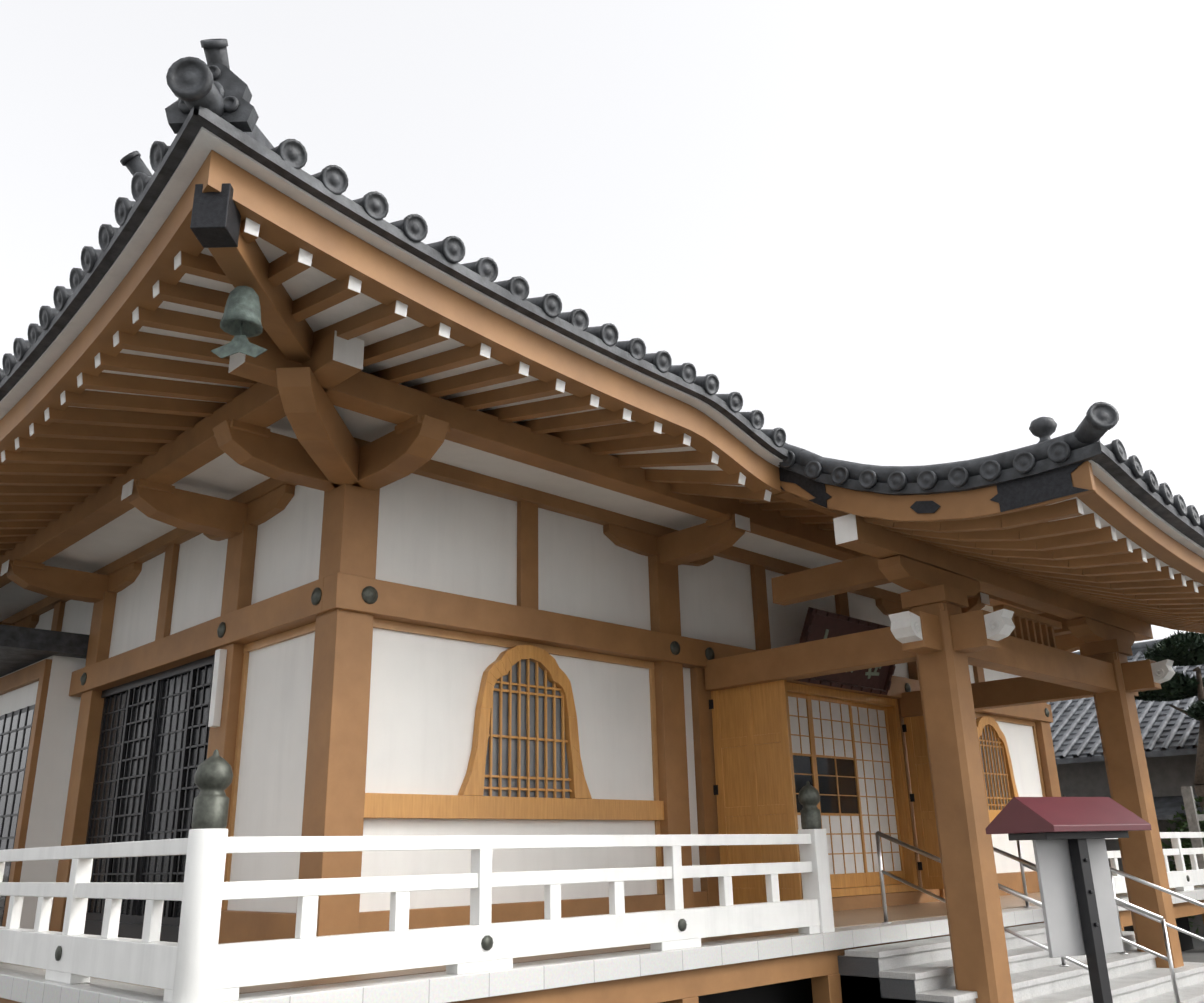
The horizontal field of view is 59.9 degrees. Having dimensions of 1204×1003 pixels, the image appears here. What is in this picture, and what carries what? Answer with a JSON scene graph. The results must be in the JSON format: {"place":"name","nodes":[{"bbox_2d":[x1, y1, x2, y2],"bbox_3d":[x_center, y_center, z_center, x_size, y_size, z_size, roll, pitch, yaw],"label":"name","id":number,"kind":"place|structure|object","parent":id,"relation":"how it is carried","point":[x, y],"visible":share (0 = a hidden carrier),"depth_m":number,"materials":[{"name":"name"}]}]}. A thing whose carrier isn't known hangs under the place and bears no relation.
{"place":"outdoors","nodes":[
{"label":"outdoors","id":0,"kind":"place"},
{"bbox_2d":[0,405,1042,912],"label":"hall plaster walls","id":1,"kind":"structure","parent":0,"point":[442,537],"depth_m":9.75,"materials":[{"name":"white paint"}]},
{"bbox_2d":[0,221,1086,943],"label":"timber frame","id":2,"kind":"object","parent":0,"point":[304,383],"visible":0.48,"depth_m":9.54,"materials":[{"name":"brown wood"}]},
{"bbox_2d":[84,655,214,942],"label":"side lattice doors","id":3,"kind":"structure","parent":2,"relation":"attached to","point":[153,744],"depth_m":10.62,"materials":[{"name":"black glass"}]},
{"bbox_2d":[190,183,240,247],"bbox_3d":[-2.189,-1.623,5.939,0.200,0.290,0.205,-1,-19,0],"label":"beam end cap","id":4,"kind":"object","parent":2,"relation":"on","point":[215,219],"visible":0.83,"depth_m":5.86,"materials":[{"name":"black metal"}]},
{"bbox_2d":[208,649,226,726],"bbox_3d":[-3.515,1.705,9.559,0.070,0.700,0.100,16,-26,-42],"label":"wall lamp box","id":5,"kind":"object","parent":2,"relation":"attached to","point":[217,688],"visible":1,"depth_m":9.53,"materials":[{"name":"white paint"}]},
{"bbox_2d":[211,286,266,357],"bbox_3d":[-2.175,-1.079,6.310,0.246,0.470,0.250,16,-26,-42],"label":"wind bell","id":6,"kind":"object","parent":2,"relation":"attached to","point":[240,322],"visible":1,"depth_m":6.26,"materials":[{"name":"green metal"}]},
{"bbox_2d":[0,38,788,459],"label":"tiled roof","id":7,"kind":"structure","parent":2,"relation":"on","point":[214,94],"depth_m":6.71,"materials":[{"name":"grey tile"}]},
{"bbox_2d":[364,645,663,820],"bbox_3d":[-0.675,2.095,9.580,3.500,1.570,0.095,16,-26,-42],"label":"arched window","id":8,"kind":"structure","parent":2,"relation":"attached to","point":[525,762],"depth_m":9.52,"materials":[{"name":"brown wood"}]},
{"bbox_2d":[80,586,1048,716],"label":"nageshi ornaments","id":9,"kind":"object","parent":2,"relation":"attached to","point":[369,594],"visible":0.85,"depth_m":9.68,"materials":[{"name":"brown metal"}]},
{"bbox_2d":[0,127,1151,624],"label":"eave rafters","id":10,"kind":"object","parent":2,"relation":"attached to","point":[124,373],"visible":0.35,"depth_m":7.66,"materials":[{"name":"brown wood"}]},
{"bbox_2d":[221,618,1045,909],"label":"wall panel trims","id":11,"kind":"structure","parent":2,"relation":"attached to","point":[385,625],"depth_m":9.55,"materials":[{"name":"brown wood"}]},
{"bbox_2d":[711,680,802,903],"bbox_3d":[1.567,2.875,10.778,0.050,2.400,0.980,16,-26,-42],"label":"entrance door","id":12,"kind":"structure","parent":2,"relation":"attached to","point":[754,769],"depth_m":10.74,"materials":[{"name":"brown wood"}]},
{"bbox_2d":[709,699,718,794],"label":"door hinges","id":13,"kind":"object","parent":12,"relation":"attached to","point":[715,787],"visible":0.33,"depth_m":11.09,"materials":[{"name":"black metal"}]},
{"bbox_2d":[733,682,918,904],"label":"entrance shoji frames","id":14,"kind":"structure","parent":2,"relation":"attached to","point":[848,757],"depth_m":13.13,"materials":[{"name":"brown wood"}]},
{"bbox_2d":[794,607,895,694],"bbox_3d":[3.089,1.888,13.002,2.050,0.832,0.438,16,-26,-42],"label":"name plaque","id":15,"kind":"object","parent":2,"relation":"attached to","point":[819,624],"visible":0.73,"depth_m":12.90,"materials":[{"name":"brown wood"}]},
{"bbox_2d":[903,716,943,888],"bbox_3d":[4.446,3.720,13.469,0.050,2.400,0.980,16,-26,-42],"label":"entrance door","id":16,"kind":"structure","parent":2,"relation":"attached to","point":[924,810],"depth_m":13.65,"materials":[{"name":"brown wood"}]},
{"bbox_2d":[902,724,922,869],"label":"door hinges","id":17,"kind":"object","parent":16,"relation":"attached to","point":[904,729],"visible":0.43,"depth_m":13.75,"materials":[{"name":"black metal"}]},
{"bbox_2d":[976,716,1018,822],"bbox_3d":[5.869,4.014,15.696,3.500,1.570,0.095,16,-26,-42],"label":"arched window","id":18,"kind":"structure","parent":2,"relation":"attached to","point":[1000,784],"depth_m":15.80,"materials":[{"name":"brown wood"}]},
{"bbox_2d":[0,0,1203,651],"label":"sky","id":19,"kind":"structure","parent":0,"point":[903,232],"materials":[{"name":"white"}]},
{"bbox_2d":[837,923,1203,1002],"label":"stairs","id":20,"kind":"structure","parent":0,"point":[919,971],"depth_m":9.44,"materials":[{"name":"grey stone"}]},
{"bbox_2d":[1182,934,1203,962],"bbox_3d":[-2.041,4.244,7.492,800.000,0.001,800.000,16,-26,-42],"label":"ground","id":21,"kind":"structure","parent":0,"point":[1196,954],"depth_m":15.61,"materials":[{"name":"concrete"}]},
{"bbox_2d":[0,655,85,930],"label":"annex walls","id":22,"kind":"structure","parent":21,"relation":"on","point":[51,784],"depth_m":12.09,"materials":[{"name":"white paint"}]},
{"bbox_2d":[0,704,34,921],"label":"window lattice","id":23,"kind":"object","parent":22,"relation":"in","point":[19,712],"depth_m":12.32,"materials":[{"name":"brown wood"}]},
{"bbox_2d":[0,659,51,926],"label":"window frame","id":24,"kind":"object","parent":22,"relation":"attached to","point":[40,671],"depth_m":12.00,"materials":[{"name":"brown wood"}]},
{"bbox_2d":[0,624,88,676],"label":"dark annex roof","id":25,"kind":"structure","parent":22,"relation":"on","point":[21,647],"depth_m":12.18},
{"bbox_2d":[0,900,1203,1002],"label":"veranda underfloor posts","id":26,"kind":"object","parent":21,"relation":"on","point":[820,970],"visible":0.33,"depth_m":7.93,"materials":[{"name":"brown wood"}]},
{"bbox_2d":[0,886,1203,1002],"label":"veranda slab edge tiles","id":27,"kind":"object","parent":26,"relation":"on","point":[439,984],"visible":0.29,"depth_m":7.03,"materials":[{"name":"white tile"}]},
{"bbox_2d":[0,749,1203,1002],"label":"veranda railing","id":28,"kind":"object","parent":26,"relation":"on","point":[196,963],"visible":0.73,"depth_m":6.49,"materials":[{"name":"white wood"}]},
{"bbox_2d":[660,916,1193,1002],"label":"veranda base","id":29,"kind":"object","parent":21,"relation":"on","point":[797,991],"visible":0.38,"depth_m":9.22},
{"bbox_2d":[704,460,1203,1002],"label":"porch frame","id":30,"kind":"object","parent":21,"relation":"on","point":[1102,562],"visible":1,"depth_m":9.36,"materials":[{"name":"brown wood"}]},
{"bbox_2d":[778,402,1203,547],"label":"porch roof tiles","id":31,"kind":"object","parent":30,"relation":"on","point":[1046,453],"visible":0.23,"depth_m":8.01,"materials":[{"name":"grey tile"}]},
{"bbox_2d":[875,831,1203,1002],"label":"steel stair handrails","id":32,"kind":"object","parent":21,"relation":"on","point":[1118,901],"visible":0.38,"depth_m":9.97,"materials":[{"name":"silver metal"}]},
{"bbox_2d":[985,797,1151,1002],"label":"signboard","id":33,"kind":"object","parent":21,"relation":"on","point":[1067,836],"visible":1,"depth_m":6.24},
{"bbox_2d":[1046,637,1203,933],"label":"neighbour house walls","id":34,"kind":"structure","parent":21,"relation":"on","point":[1170,775],"depth_m":20.40,"materials":[{"name":"grey tile"}]},
{"bbox_2d":[1050,649,1203,819],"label":"tiled roof","id":35,"kind":"structure","parent":34,"relation":"on","point":[1167,807],"depth_m":19.91,"materials":[{"name":"grey tile"}]},
{"bbox_2d":[1134,630,1203,813],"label":"tree","id":36,"kind":"object","parent":21,"relation":"on","point":[1178,686],"visible":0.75,"depth_m":18.62,"materials":[{"name":"green plant"}]},
{"bbox_2d":[1161,796,1203,933],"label":"hedge foliage","id":37,"kind":"object","parent":21,"relation":"on","point":[1186,842],"visible":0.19,"depth_m":18.12,"materials":[{"name":"green plant"}]},
{"bbox_2d":[1181,786,1203,885],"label":"weathered wood posts","id":38,"kind":"object","parent":21,"relation":"on","point":[1193,817],"visible":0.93,"depth_m":17.36,"materials":[{"name":"grey wood"}]}
]}

